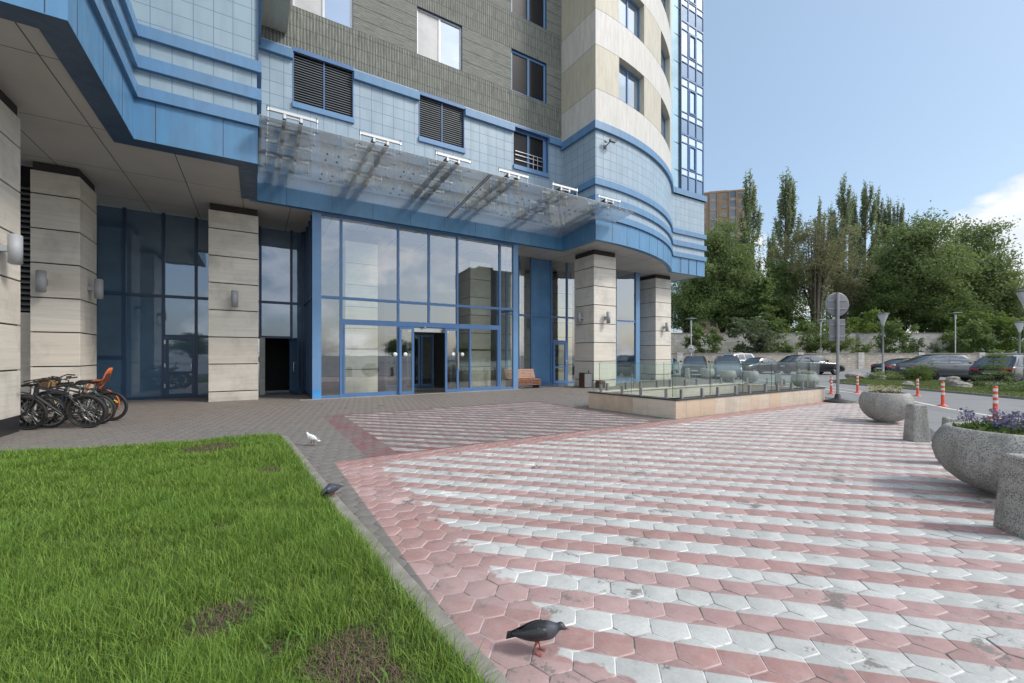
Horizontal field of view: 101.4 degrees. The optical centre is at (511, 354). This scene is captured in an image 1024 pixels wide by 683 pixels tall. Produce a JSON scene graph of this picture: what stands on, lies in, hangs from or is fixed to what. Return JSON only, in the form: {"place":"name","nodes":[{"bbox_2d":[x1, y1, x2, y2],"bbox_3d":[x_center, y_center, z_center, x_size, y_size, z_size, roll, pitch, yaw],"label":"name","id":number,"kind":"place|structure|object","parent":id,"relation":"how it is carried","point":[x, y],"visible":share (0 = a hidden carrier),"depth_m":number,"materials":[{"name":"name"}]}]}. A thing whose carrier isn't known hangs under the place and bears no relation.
{"place":"outdoors","nodes":[
{"label":"outdoors","id":0,"kind":"place"},
{"bbox_2d":[104,355,300,401],"bbox_3d":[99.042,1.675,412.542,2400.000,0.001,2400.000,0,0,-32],"label":"ground","id":1,"kind":"structure","parent":0,"point":[277,392],"depth_m":18.70,"materials":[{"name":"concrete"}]},
{"bbox_2d":[17,434,509,682],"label":"lawn kerb","id":2,"kind":"structure","parent":1,"relation":"on","point":[412,583],"depth_m":2.69,"materials":[{"name":"concrete"}]},
{"bbox_2d":[322,483,344,496],"bbox_3d":[-1.992,1.509,4.647,0.122,0.180,0.383,0,0,11],"label":"pigeon","id":3,"kind":"object","parent":2,"relation":"on","point":[330,488],"visible":0.91,"depth_m":4.59,"materials":[{"name":"grey"}]},
{"bbox_2d":[671,352,1023,368],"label":"retaining wall","id":4,"kind":"structure","parent":1,"relation":"on","point":[858,360],"depth_m":50.00,"materials":[{"name":"concrete"}]},
{"bbox_2d":[0,432,513,682],"bbox_3d":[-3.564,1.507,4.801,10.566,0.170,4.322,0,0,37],"label":"lawn grass","id":5,"kind":"structure","parent":0,"point":[63,465],"depth_m":3.03,"materials":[{"name":"green plant"}]},
{"bbox_2d":[170,442,424,682],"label":"dead grass","id":6,"kind":"structure","parent":5,"relation":"on","point":[364,676],"depth_m":2.22,"materials":[{"name":"brown plant"}]},
{"bbox_2d":[0,377,1023,682],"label":"forecourt paving","id":7,"kind":"structure","parent":0,"point":[736,541],"depth_m":3.87,"materials":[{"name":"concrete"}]},
{"bbox_2d":[20,383,66,427],"bbox_3d":[-10.677,1.075,9.068,1.764,1.059,0.626,0,5,-12],"label":"bicycle","id":8,"kind":"object","parent":7,"relation":"on","point":[62,420],"visible":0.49,"depth_m":9.17,"materials":[{"name":"black metal"}]},
{"bbox_2d":[20,377,100,424],"bbox_3d":[-10.496,1.074,9.587,1.784,1.059,0.626,0,4,-16],"label":"bicycle","id":9,"kind":"object","parent":7,"relation":"on","point":[69,399],"visible":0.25,"depth_m":9.60,"materials":[{"name":"black metal"}]},
{"bbox_2d":[20,378,108,429],"bbox_3d":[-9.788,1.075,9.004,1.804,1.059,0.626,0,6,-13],"label":"bicycle","id":10,"kind":"object","parent":7,"relation":"on","point":[41,402],"visible":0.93,"depth_m":9.02,"materials":[{"name":"black metal"}]},
{"bbox_2d":[20,378,115,426],"bbox_3d":[-10.017,1.075,9.447,1.764,1.059,0.626,0,5,-17],"label":"bicycle","id":11,"kind":"object","parent":7,"relation":"on","point":[96,409],"visible":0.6,"depth_m":9.48,"materials":[{"name":"black metal"}]},
{"bbox_2d":[29,374,116,419],"bbox_3d":[-10.624,1.047,10.146,1.803,1.113,0.626,0,4,-11],"label":"bicycle","id":12,"kind":"object","parent":7,"relation":"on","point":[43,384],"visible":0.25,"depth_m":10.12,"materials":[{"name":"black metal"}]},
{"bbox_2d":[37,368,119,417],"bbox_3d":[-10.904,0.962,10.448,1.823,1.281,0.626,0,3,-16],"label":"bicycle","id":13,"kind":"object","parent":7,"relation":"on","point":[106,376],"visible":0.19,"depth_m":10.56,"materials":[{"name":"orange metal"}]},
{"bbox_2d":[36,377,127,422],"bbox_3d":[-10.229,1.074,9.997,1.784,1.059,0.626,0,4,-15],"label":"bicycle","id":14,"kind":"object","parent":7,"relation":"on","point":[123,398],"visible":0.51,"depth_m":10.06,"materials":[{"name":"black metal"}]},
{"bbox_2d":[0,0,706,436],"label":"apartment tower","id":15,"kind":"structure","parent":7,"relation":"on","point":[154,192],"depth_m":16.41,"materials":[{"name":"blue tile"}]},
{"bbox_2d":[0,233,22,264],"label":"wall lamp","id":16,"kind":"object","parent":15,"relation":"attached to","point":[13,248],"visible":1,"depth_m":8.07,"materials":[{"name":"grey paint"}]},
{"bbox_2d":[35,270,47,292],"bbox_3d":[-12.496,-1.950,11.148,0.200,0.580,0.330,0,0,-32],"label":"wall lamp","id":17,"kind":"object","parent":15,"relation":"attached to","point":[41,282],"visible":1,"depth_m":11.03,"materials":[{"name":"grey metal"}]},
{"bbox_2d":[87,279,103,298],"bbox_3d":[-12.207,-1.940,12.293,0.330,0.580,0.200,0,0,-32],"label":"wall lamp","id":18,"kind":"object","parent":15,"relation":"attached to","point":[97,288],"visible":1,"depth_m":12.25,"materials":[{"name":"grey metal"}]},
{"bbox_2d":[164,337,194,396],"bbox_3d":[-12.300,0.450,15.527,0.910,2.200,0.148,0,0,-32],"label":"door","id":19,"kind":"structure","parent":15,"relation":"in","point":[179,364],"depth_m":15.55,"materials":[{"name":"blue paint"}]},
{"bbox_2d":[289,338,297,393],"bbox_3d":[-8.871,0.445,17.034,0.225,2.250,0.949,0,0,-34],"label":"open door","id":20,"kind":"structure","parent":15,"relation":"in","point":[293,342],"depth_m":17.05,"materials":[{"name":"blue paint"}]},
{"bbox_2d":[293,0,352,28],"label":"window","id":21,"kind":"structure","parent":15,"relation":"in","point":[339,11],"depth_m":15.46,"materials":[{"name":"white glass"}]},
{"bbox_2d":[399,327,413,394],"bbox_3d":[-4.222,0.225,16.803,0.600,2.690,0.074,0,0,-32],"label":"sliding door","id":22,"kind":"structure","parent":15,"relation":"in","point":[405,354],"depth_m":16.66,"materials":[{"name":"blue paint"}]},
{"bbox_2d":[407,335,419,386],"bbox_3d":[-4.918,0.290,20.906,0.660,2.580,0.070,0,0,-32],"label":"sliding door","id":23,"kind":"structure","parent":15,"relation":"in","point":[415,385],"depth_m":20.95,"materials":[{"name":"blue paint"}]},
{"bbox_2d":[408,335,432,385],"bbox_3d":[-4.610,0.290,21.087,1.347,2.580,0.083,0,0,-33],"label":"sliding door","id":24,"kind":"structure","parent":15,"relation":"in","point":[421,336],"depth_m":21.12,"materials":[{"name":"blue paint"}]},
{"bbox_2d":[417,8,460,69],"bbox_3d":[-3.063,-13.190,17.630,2.000,1.940,0.074,0,0,-32],"label":"window","id":25,"kind":"structure","parent":15,"relation":"in","point":[438,39],"depth_m":17.60,"materials":[{"name":"white glass"}]},
{"bbox_2d":[265,104,619,231],"bbox_3d":[-1.563,-6.150,16.072,13.958,0.836,3.800,0,0,-32],"label":"glass canopy","id":26,"kind":"object","parent":15,"relation":"attached to","point":[534,208],"visible":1,"depth_m":14.91,"materials":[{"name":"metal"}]},
{"bbox_2d":[445,328,458,391],"bbox_3d":[-2.534,0.225,17.781,0.620,2.690,0.170,0,0,-32],"label":"sliding door","id":27,"kind":"structure","parent":15,"relation":"in","point":[446,329],"depth_m":17.84,"materials":[{"name":"blue paint"}]},
{"bbox_2d":[511,50,544,102],"bbox_3d":[0.757,-13.190,19.971,2.000,1.940,0.074,0,0,-32],"label":"window","id":28,"kind":"structure","parent":15,"relation":"in","point":[527,74],"depth_m":19.93,"materials":[{"name":"grey glass"}]},
{"bbox_2d":[511,0,544,28],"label":"window","id":29,"kind":"structure","parent":15,"relation":"in","point":[533,11],"depth_m":20.08,"materials":[{"name":"glass"}]},
{"bbox_2d":[514,129,545,172],"bbox_3d":[0.806,-9.680,20.025,1.980,1.760,0.074,0,0,-32],"label":"window","id":30,"kind":"structure","parent":15,"relation":"in","point":[524,142],"depth_m":20.05,"materials":[{"name":"black glass"}]},
{"bbox_2d":[553,342,566,383],"bbox_3d":[2.678,0.435,23.275,0.950,2.270,0.148,0,0,-32],"label":"door","id":31,"kind":"structure","parent":15,"relation":"in","point":[554,343],"depth_m":23.36,"materials":[{"name":"blue paint"}]},
{"bbox_2d":[619,64,638,111],"bbox_3d":[5.625,-12.950,20.525,2.083,1.930,0.313,0,0,-41],"label":"window","id":32,"kind":"structure","parent":15,"relation":"in","point":[628,83],"depth_m":20.62,"materials":[{"name":"glass"}]},
{"bbox_2d":[619,0,638,37],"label":"window","id":33,"kind":"structure","parent":15,"relation":"in","point":[628,10],"depth_m":20.67,"materials":[{"name":"glass"}]},
{"bbox_2d":[682,133,703,194],"bbox_3d":[11.644,-12.250,27.124,2.400,3.600,0.094,0,0,-32],"label":"window","id":34,"kind":"structure","parent":15,"relation":"in","point":[692,181],"depth_m":27.16,"materials":[{"name":"glass"}]},
{"bbox_2d":[682,76,703,141],"bbox_3d":[11.644,-15.850,27.124,2.400,3.600,0.094,0,0,-32],"label":"window","id":35,"kind":"structure","parent":15,"relation":"in","point":[692,126],"depth_m":27.16,"materials":[{"name":"glass"}]},
{"bbox_2d":[682,20,703,87],"bbox_3d":[11.644,-19.450,27.124,2.400,3.600,0.094,0,0,-32],"label":"window","id":36,"kind":"structure","parent":15,"relation":"in","point":[693,71],"depth_m":27.16,"materials":[{"name":"glass"}]},
{"bbox_2d":[682,0,703,32],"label":"window","id":37,"kind":"structure","parent":15,"relation":"in","point":[692,14],"depth_m":27.27,"materials":[{"name":"glass"}]},
{"bbox_2d":[504,369,540,387],"bbox_3d":[0.503,1.147,20.231,1.700,0.907,0.674,0,0,-32],"label":"bench","id":38,"kind":"object","parent":7,"relation":"on","point":[536,382],"visible":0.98,"depth_m":20.22,"materials":[{"name":"brown wood"}]},
{"bbox_2d":[506,619,568,656],"bbox_3d":[0.138,1.514,2.255,0.336,0.169,0.114,0,0,7],"label":"pigeon","id":39,"kind":"object","parent":7,"relation":"on","point":[536,631],"visible":1,"depth_m":2.23,"materials":[{"name":"grey"}]},
{"bbox_2d":[579,370,591,387],"bbox_3d":[3.575,1.160,20.425,0.500,0.820,0.425,0,0,-32],"label":"litter bin","id":40,"kind":"object","parent":7,"relation":"on","point":[585,379],"visible":1,"depth_m":20.27,"materials":[{"name":"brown wood"}]},
{"bbox_2d":[588,382,825,418],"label":"stone parapet","id":41,"kind":"structure","parent":7,"relation":"on","point":[651,401],"depth_m":12.13,"materials":[{"name":"stone"}]},
{"bbox_2d":[599,361,815,397],"bbox_3d":[6.521,0.673,13.628,7.878,0.878,2.916,0,0,-32],"label":"glass balustrade","id":42,"kind":"object","parent":41,"relation":"on","point":[702,389],"visible":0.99,"depth_m":12.93,"materials":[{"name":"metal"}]},
{"bbox_2d":[719,370,735,381],"bbox_3d":[12.793,1.260,24.846,0.900,0.680,0.900,0,0,-32],"label":"planter","id":43,"kind":"object","parent":7,"relation":"on","point":[726,375],"visible":0.93,"depth_m":24.54,"materials":[{"name":"concrete"}]},
{"bbox_2d":[823,292,852,403],"bbox_3d":[11.059,-0.260,14.218,0.860,3.740,0.840,0,0,0],"label":"road sign","id":44,"kind":"object","parent":7,"relation":"on","point":[837,304],"visible":1,"depth_m":14.28,"materials":[{"name":"grey metal"}]},
{"bbox_2d":[858,384,914,423],"bbox_3d":[8.870,1.141,9.950,1.000,0.917,1.000,0,0,-32],"label":"planter","id":45,"kind":"object","parent":7,"relation":"on","point":[879,404],"visible":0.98,"depth_m":9.68,"materials":[{"name":"concrete"}]},
{"bbox_2d":[903,403,930,442],"bbox_3d":[7.532,1.258,7.805,0.287,0.704,0.287,0,0,11],"label":"concrete bollard","id":46,"kind":"object","parent":7,"relation":"on","point":[916,425],"visible":1,"depth_m":7.70,"materials":[{"name":"grey concrete"}]},
{"bbox_2d":[931,407,1023,495],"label":"planter","id":47,"kind":"object","parent":7,"relation":"on","point":[970,453],"visible":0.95,"depth_m":4.68,"materials":[{"name":"concrete"}]},
{"bbox_2d":[993,453,1023,538],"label":"concrete bollard","id":48,"kind":"object","parent":7,"relation":"on","point":[1009,512],"visible":1,"depth_m":3.76,"materials":[{"name":"grey concrete"}]},
{"bbox_2d":[258,0,1023,354],"label":"sky","id":49,"kind":"structure","parent":0,"point":[922,101],"materials":[{"name":"blue"}]},
{"bbox_2d":[671,369,1023,431],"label":"road","id":50,"kind":"structure","parent":0,"point":[978,404],"depth_m":16.08,"materials":[{"name":"grey asphalt"}]},
{"bbox_2d":[681,356,709,376],"bbox_3d":[14.400,0.860,33.000,2.143,1.620,4.610,0,0,25],"label":"parked car","id":51,"kind":"object","parent":50,"relation":"on","point":[695,365],"visible":0.69,"depth_m":31.72,"materials":[{"name":"paint"}]},
{"bbox_2d":[711,356,744,378],"bbox_3d":[15.600,0.860,30.400,2.143,1.620,4.610,0,0,25],"label":"parked car","id":52,"kind":"object","parent":50,"relation":"on","point":[732,363],"visible":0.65,"depth_m":29.12,"materials":[{"name":"paint"}]},
{"bbox_2d":[723,353,753,362],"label":"parked car","id":53,"kind":"object","parent":50,"relation":"on","point":[743,356],"visible":0.09,"depth_m":44.96,"materials":[{"name":"paint"}]},
{"bbox_2d":[741,371,758,382],"bbox_3d":[13.574,1.260,23.917,0.940,0.680,0.940,0,0,-32],"label":"planter","id":54,"kind":"object","parent":50,"relation":"on","point":[753,376],"visible":0.93,"depth_m":23.57,"materials":[{"name":"concrete"}]},
{"bbox_2d":[741,357,779,372],"bbox_3d":[22.000,0.940,37.600,4.910,1.460,2.120,0,0,-21],"label":"parked car","id":55,"kind":"object","parent":50,"relation":"on","point":[760,364],"visible":0.56,"depth_m":36.80,"materials":[{"name":"paint"}]},
{"bbox_2d":[791,369,818,386],"bbox_3d":[13.945,1.133,19.981,1.120,0.934,1.120,0,0,-32],"label":"planter","id":56,"kind":"object","parent":50,"relation":"on","point":[797,377],"visible":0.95,"depth_m":19.64,"materials":[{"name":"concrete"}]},
{"bbox_2d":[777,355,844,374],"bbox_3d":[25.500,0.820,35.800,4.910,1.700,2.166,0,0,-2],"label":"parked car","id":57,"kind":"object","parent":50,"relation":"on","point":[818,364],"visible":0.81,"depth_m":34.94,"materials":[{"name":"paint"}]},
{"bbox_2d":[876,313,889,371],"bbox_3d":[28.050,-0.790,31.700,0.760,4.780,0.760,0,0,-32],"label":"street lamp","id":58,"kind":"object","parent":50,"relation":"on","point":[882,317],"visible":0.91,"depth_m":31.64,"materials":[{"name":"grey metal"}]},
{"bbox_2d":[870,358,910,373],"bbox_3d":[30.700,0.962,32.500,4.763,1.416,2.057,0,0,-3],"label":"parked car","id":59,"kind":"object","parent":50,"relation":"on","point":[890,364],"visible":0.15,"depth_m":32.26,"materials":[{"name":"paint"}]},
{"bbox_2d":[829,380,1023,399],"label":"island kerb","id":60,"kind":"structure","parent":50,"relation":"on","point":[989,395],"depth_m":18.51,"materials":[{"name":"concrete"}]},
{"bbox_2d":[895,354,975,380],"bbox_3d":[28.000,0.803,26.900,4.933,1.733,2.293,0,0,13],"label":"parked car","id":61,"kind":"object","parent":50,"relation":"on","point":[949,365],"visible":0.45,"depth_m":26.23,"materials":[{"name":"paint"}]},
{"bbox_2d":[968,354,1023,384],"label":"parked car","id":62,"kind":"object","parent":50,"relation":"on","point":[1016,360],"visible":0.53,"depth_m":21.44,"materials":[{"name":"paint"}]},
{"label":"raised terrain","id":63,"kind":"structure","parent":0,"visible":0},
{"bbox_2d":[680,322,723,352],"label":"shrub","id":64,"kind":"object","parent":63,"relation":"on","point":[698,332],"visible":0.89,"depth_m":51.99,"materials":[{"name":"green plant"}]},
{"bbox_2d":[670,267,735,332],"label":"broadleaf tree","id":65,"kind":"object","parent":63,"relation":"on","point":[692,300],"visible":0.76,"depth_m":58.96,"materials":[{"name":"green plant"}]},
{"bbox_2d":[682,189,745,332],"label":"brick tower block","id":66,"kind":"structure","parent":63,"relation":"on","point":[726,203],"depth_m":139.56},
{"bbox_2d":[689,209,776,332],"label":"broadleaf tree","id":67,"kind":"object","parent":63,"relation":"on","point":[737,259],"visible":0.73,"depth_m":59.47,"materials":[{"name":"green plant"}]},
{"bbox_2d":[705,273,763,332],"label":"broadleaf tree","id":68,"kind":"object","parent":63,"relation":"on","point":[727,320],"visible":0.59,"depth_m":58.42,"materials":[{"name":"green plant"}]},
{"bbox_2d":[734,168,764,332],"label":"poplar tree","id":69,"kind":"object","parent":63,"relation":"on","point":[749,199],"visible":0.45,"depth_m":65.69,"materials":[{"name":"green plant"}]},
{"bbox_2d":[721,315,786,352],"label":"shrub","id":70,"kind":"object","parent":63,"relation":"on","point":[762,343],"visible":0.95,"depth_m":51.31,"materials":[{"name":"green plant"}]},
{"bbox_2d":[745,276,791,352],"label":"conifer tree","id":71,"kind":"object","parent":63,"relation":"on","point":[764,298],"visible":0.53,"depth_m":56.80,"materials":[{"name":"green plant"}]},
{"bbox_2d":[766,229,776,329],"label":"poplar tree","id":72,"kind":"object","parent":63,"relation":"on","point":[771,242],"visible":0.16,"depth_m":67.97,"materials":[{"name":"green plant"}]},
{"bbox_2d":[763,166,805,331],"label":"poplar tree","id":73,"kind":"object","parent":63,"relation":"on","point":[786,209],"visible":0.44,"depth_m":69.81,"materials":[{"name":"green plant"}]},
{"bbox_2d":[770,340,799,352],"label":"shrub","id":74,"kind":"object","parent":63,"relation":"on","point":[787,348],"visible":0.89,"depth_m":51.75,"materials":[{"name":"green plant"}]},
{"bbox_2d":[747,257,824,331],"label":"broadleaf tree","id":75,"kind":"object","parent":63,"relation":"on","point":[784,294],"visible":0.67,"depth_m":59.76,"materials":[{"name":"green plant"}]},
{"bbox_2d":[776,313,828,332],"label":"shrub","id":76,"kind":"object","parent":63,"relation":"on","point":[802,320],"visible":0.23,"depth_m":58.32,"materials":[{"name":"green plant"}]},
{"bbox_2d":[764,210,864,327],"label":"open tree","id":77,"kind":"object","parent":63,"relation":"on","point":[815,263],"visible":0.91,"depth_m":58.85,"materials":[{"name":"green plant"}]},
{"bbox_2d":[670,332,964,352],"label":"block wall","id":78,"kind":"structure","parent":63,"relation":"on","point":[677,339],"depth_m":56.00,"materials":[{"name":"concrete"}]},
{"bbox_2d":[794,322,844,352],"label":"shrub","id":79,"kind":"object","parent":63,"relation":"on","point":[814,341],"visible":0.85,"depth_m":52.72,"materials":[{"name":"green plant"}]},
{"bbox_2d":[814,196,831,319],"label":"poplar tree","id":80,"kind":"object","parent":63,"relation":"on","point":[819,215],"visible":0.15,"depth_m":83.59,"materials":[{"name":"green plant"}]},
{"bbox_2d":[823,204,835,329],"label":"poplar tree","id":81,"kind":"object","parent":63,"relation":"on","point":[827,317],"visible":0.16,"depth_m":85.99,"materials":[{"name":"green plant"}]},
{"bbox_2d":[824,327,857,352],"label":"shrub","id":82,"kind":"object","parent":63,"relation":"on","point":[846,345],"visible":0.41,"depth_m":51.62,"materials":[{"name":"green plant"}]},
{"bbox_2d":[829,173,861,330],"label":"poplar tree","id":83,"kind":"object","parent":63,"relation":"on","point":[845,207],"visible":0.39,"depth_m":73.61,"materials":[{"name":"green plant"}]},
{"bbox_2d":[824,243,884,329],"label":"open tree","id":84,"kind":"object","parent":63,"relation":"on","point":[843,284],"visible":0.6,"depth_m":62.50,"materials":[{"name":"green plant"}]},
{"bbox_2d":[850,341,873,352],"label":"shrub","id":85,"kind":"object","parent":63,"relation":"on","point":[864,348],"visible":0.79,"depth_m":51.94,"materials":[{"name":"green plant"}]},
{"bbox_2d":[850,180,884,330],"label":"poplar tree","id":86,"kind":"object","parent":63,"relation":"on","point":[865,207],"visible":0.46,"depth_m":73.65,"materials":[{"name":"green plant"}]},
{"bbox_2d":[845,307,892,352],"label":"shrub","id":87,"kind":"object","parent":63,"relation":"on","point":[856,324],"visible":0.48,"depth_m":56.96,"materials":[{"name":"green plant"}]},
{"bbox_2d":[829,263,924,332],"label":"broadleaf tree","id":88,"kind":"object","parent":63,"relation":"on","point":[880,296],"visible":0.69,"depth_m":62.06,"materials":[{"name":"green plant"}]},
{"bbox_2d":[870,185,887,260],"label":"poplar tree","id":89,"kind":"object","parent":63,"relation":"on","point":[879,216],"visible":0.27,"depth_m":77.79,"materials":[{"name":"green plant"}]},
{"bbox_2d":[880,194,892,332],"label":"poplar tree","id":90,"kind":"object","parent":63,"relation":"on","point":[887,216],"visible":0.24,"depth_m":76.08,"materials":[{"name":"green plant"}]},
{"bbox_2d":[872,317,919,352],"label":"shrub","id":91,"kind":"object","parent":63,"relation":"on","point":[893,334],"visible":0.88,"depth_m":52.65,"materials":[{"name":"green plant"}]},
{"bbox_2d":[890,196,905,326],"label":"poplar tree","id":92,"kind":"object","parent":63,"relation":"on","point":[897,221],"visible":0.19,"depth_m":73.79,"materials":[{"name":"green plant"}]},
{"bbox_2d":[880,257,936,332],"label":"broadleaf tree","id":93,"kind":"object","parent":63,"relation":"on","point":[905,328],"visible":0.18,"depth_m":63.83,"materials":[{"name":"green plant"}]},
{"bbox_2d":[857,200,997,332],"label":"broadleaf tree","id":94,"kind":"object","parent":63,"relation":"on","point":[926,247],"visible":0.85,"depth_m":60.79,"materials":[{"name":"green plant"}]},
{"bbox_2d":[906,285,997,332],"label":"broadleaf tree","id":95,"kind":"object","parent":63,"relation":"on","point":[938,316],"visible":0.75,"depth_m":58.92,"materials":[{"name":"green plant"}]},
{"bbox_2d":[936,318,1002,352],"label":"shrub","id":96,"kind":"object","parent":63,"relation":"on","point":[977,328],"visible":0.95,"depth_m":52.31,"materials":[{"name":"green plant"}]},
{"bbox_2d":[937,215,1023,346],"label":"broadleaf tree","id":97,"kind":"object","parent":63,"relation":"on","point":[998,266],"visible":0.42,"depth_m":61.30,"materials":[{"name":"green plant"}]},
{"bbox_2d":[943,310,1023,352],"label":"shrub","id":98,"kind":"object","parent":63,"relation":"on","point":[1002,323],"visible":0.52,"depth_m":53.33,"materials":[{"name":"green plant"}]},
{"bbox_2d":[978,268,1023,341],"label":"broadleaf tree","id":99,"kind":"object","parent":63,"relation":"on","point":[1015,305],"visible":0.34,"depth_m":61.06,"materials":[{"name":"green plant"}]},
{"bbox_2d":[989,316,1023,352],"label":"shrub","id":100,"kind":"object","parent":63,"relation":"on","point":[1001,335],"visible":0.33,"depth_m":54.65,"materials":[{"name":"green plant"}]},
{"label":"island soil","id":101,"kind":"structure","parent":0,"visible":0},
{"bbox_2d":[866,369,908,379],"bbox_3d":[24.498,1.234,27.393,4.434,0.701,2.151,0,0,-32],"label":"ground juniper","id":102,"kind":"object","parent":101,"relation":"on","point":[892,375],"visible":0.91,"depth_m":26.96,"materials":[{"name":"green plant"}]},
{"bbox_2d":[903,361,937,379],"bbox_3d":[24.964,0.962,25.697,1.456,1.230,1.702,0,0,-32],"label":"island shrub","id":103,"kind":"object","parent":101,"relation":"on","point":[926,372],"visible":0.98,"depth_m":25.57,"materials":[{"name":"green plant"}]},
{"bbox_2d":[832,377,1023,396],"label":"island grass","id":104,"kind":"structure","parent":101,"relation":"on","point":[935,384],"depth_m":21.31,"materials":[{"name":"green plant"}]},
{"bbox_2d":[966,348,1022,385],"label":"conifer","id":105,"kind":"object","parent":101,"relation":"on","point":[996,356],"visible":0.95,"depth_m":20.78,"materials":[{"name":"green plant"}]},
{"bbox_2d":[975,380,1023,389],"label":"ground juniper","id":106,"kind":"object","parent":101,"relation":"on","point":[1014,386],"visible":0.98,"depth_m":18.62,"materials":[{"name":"green plant"}]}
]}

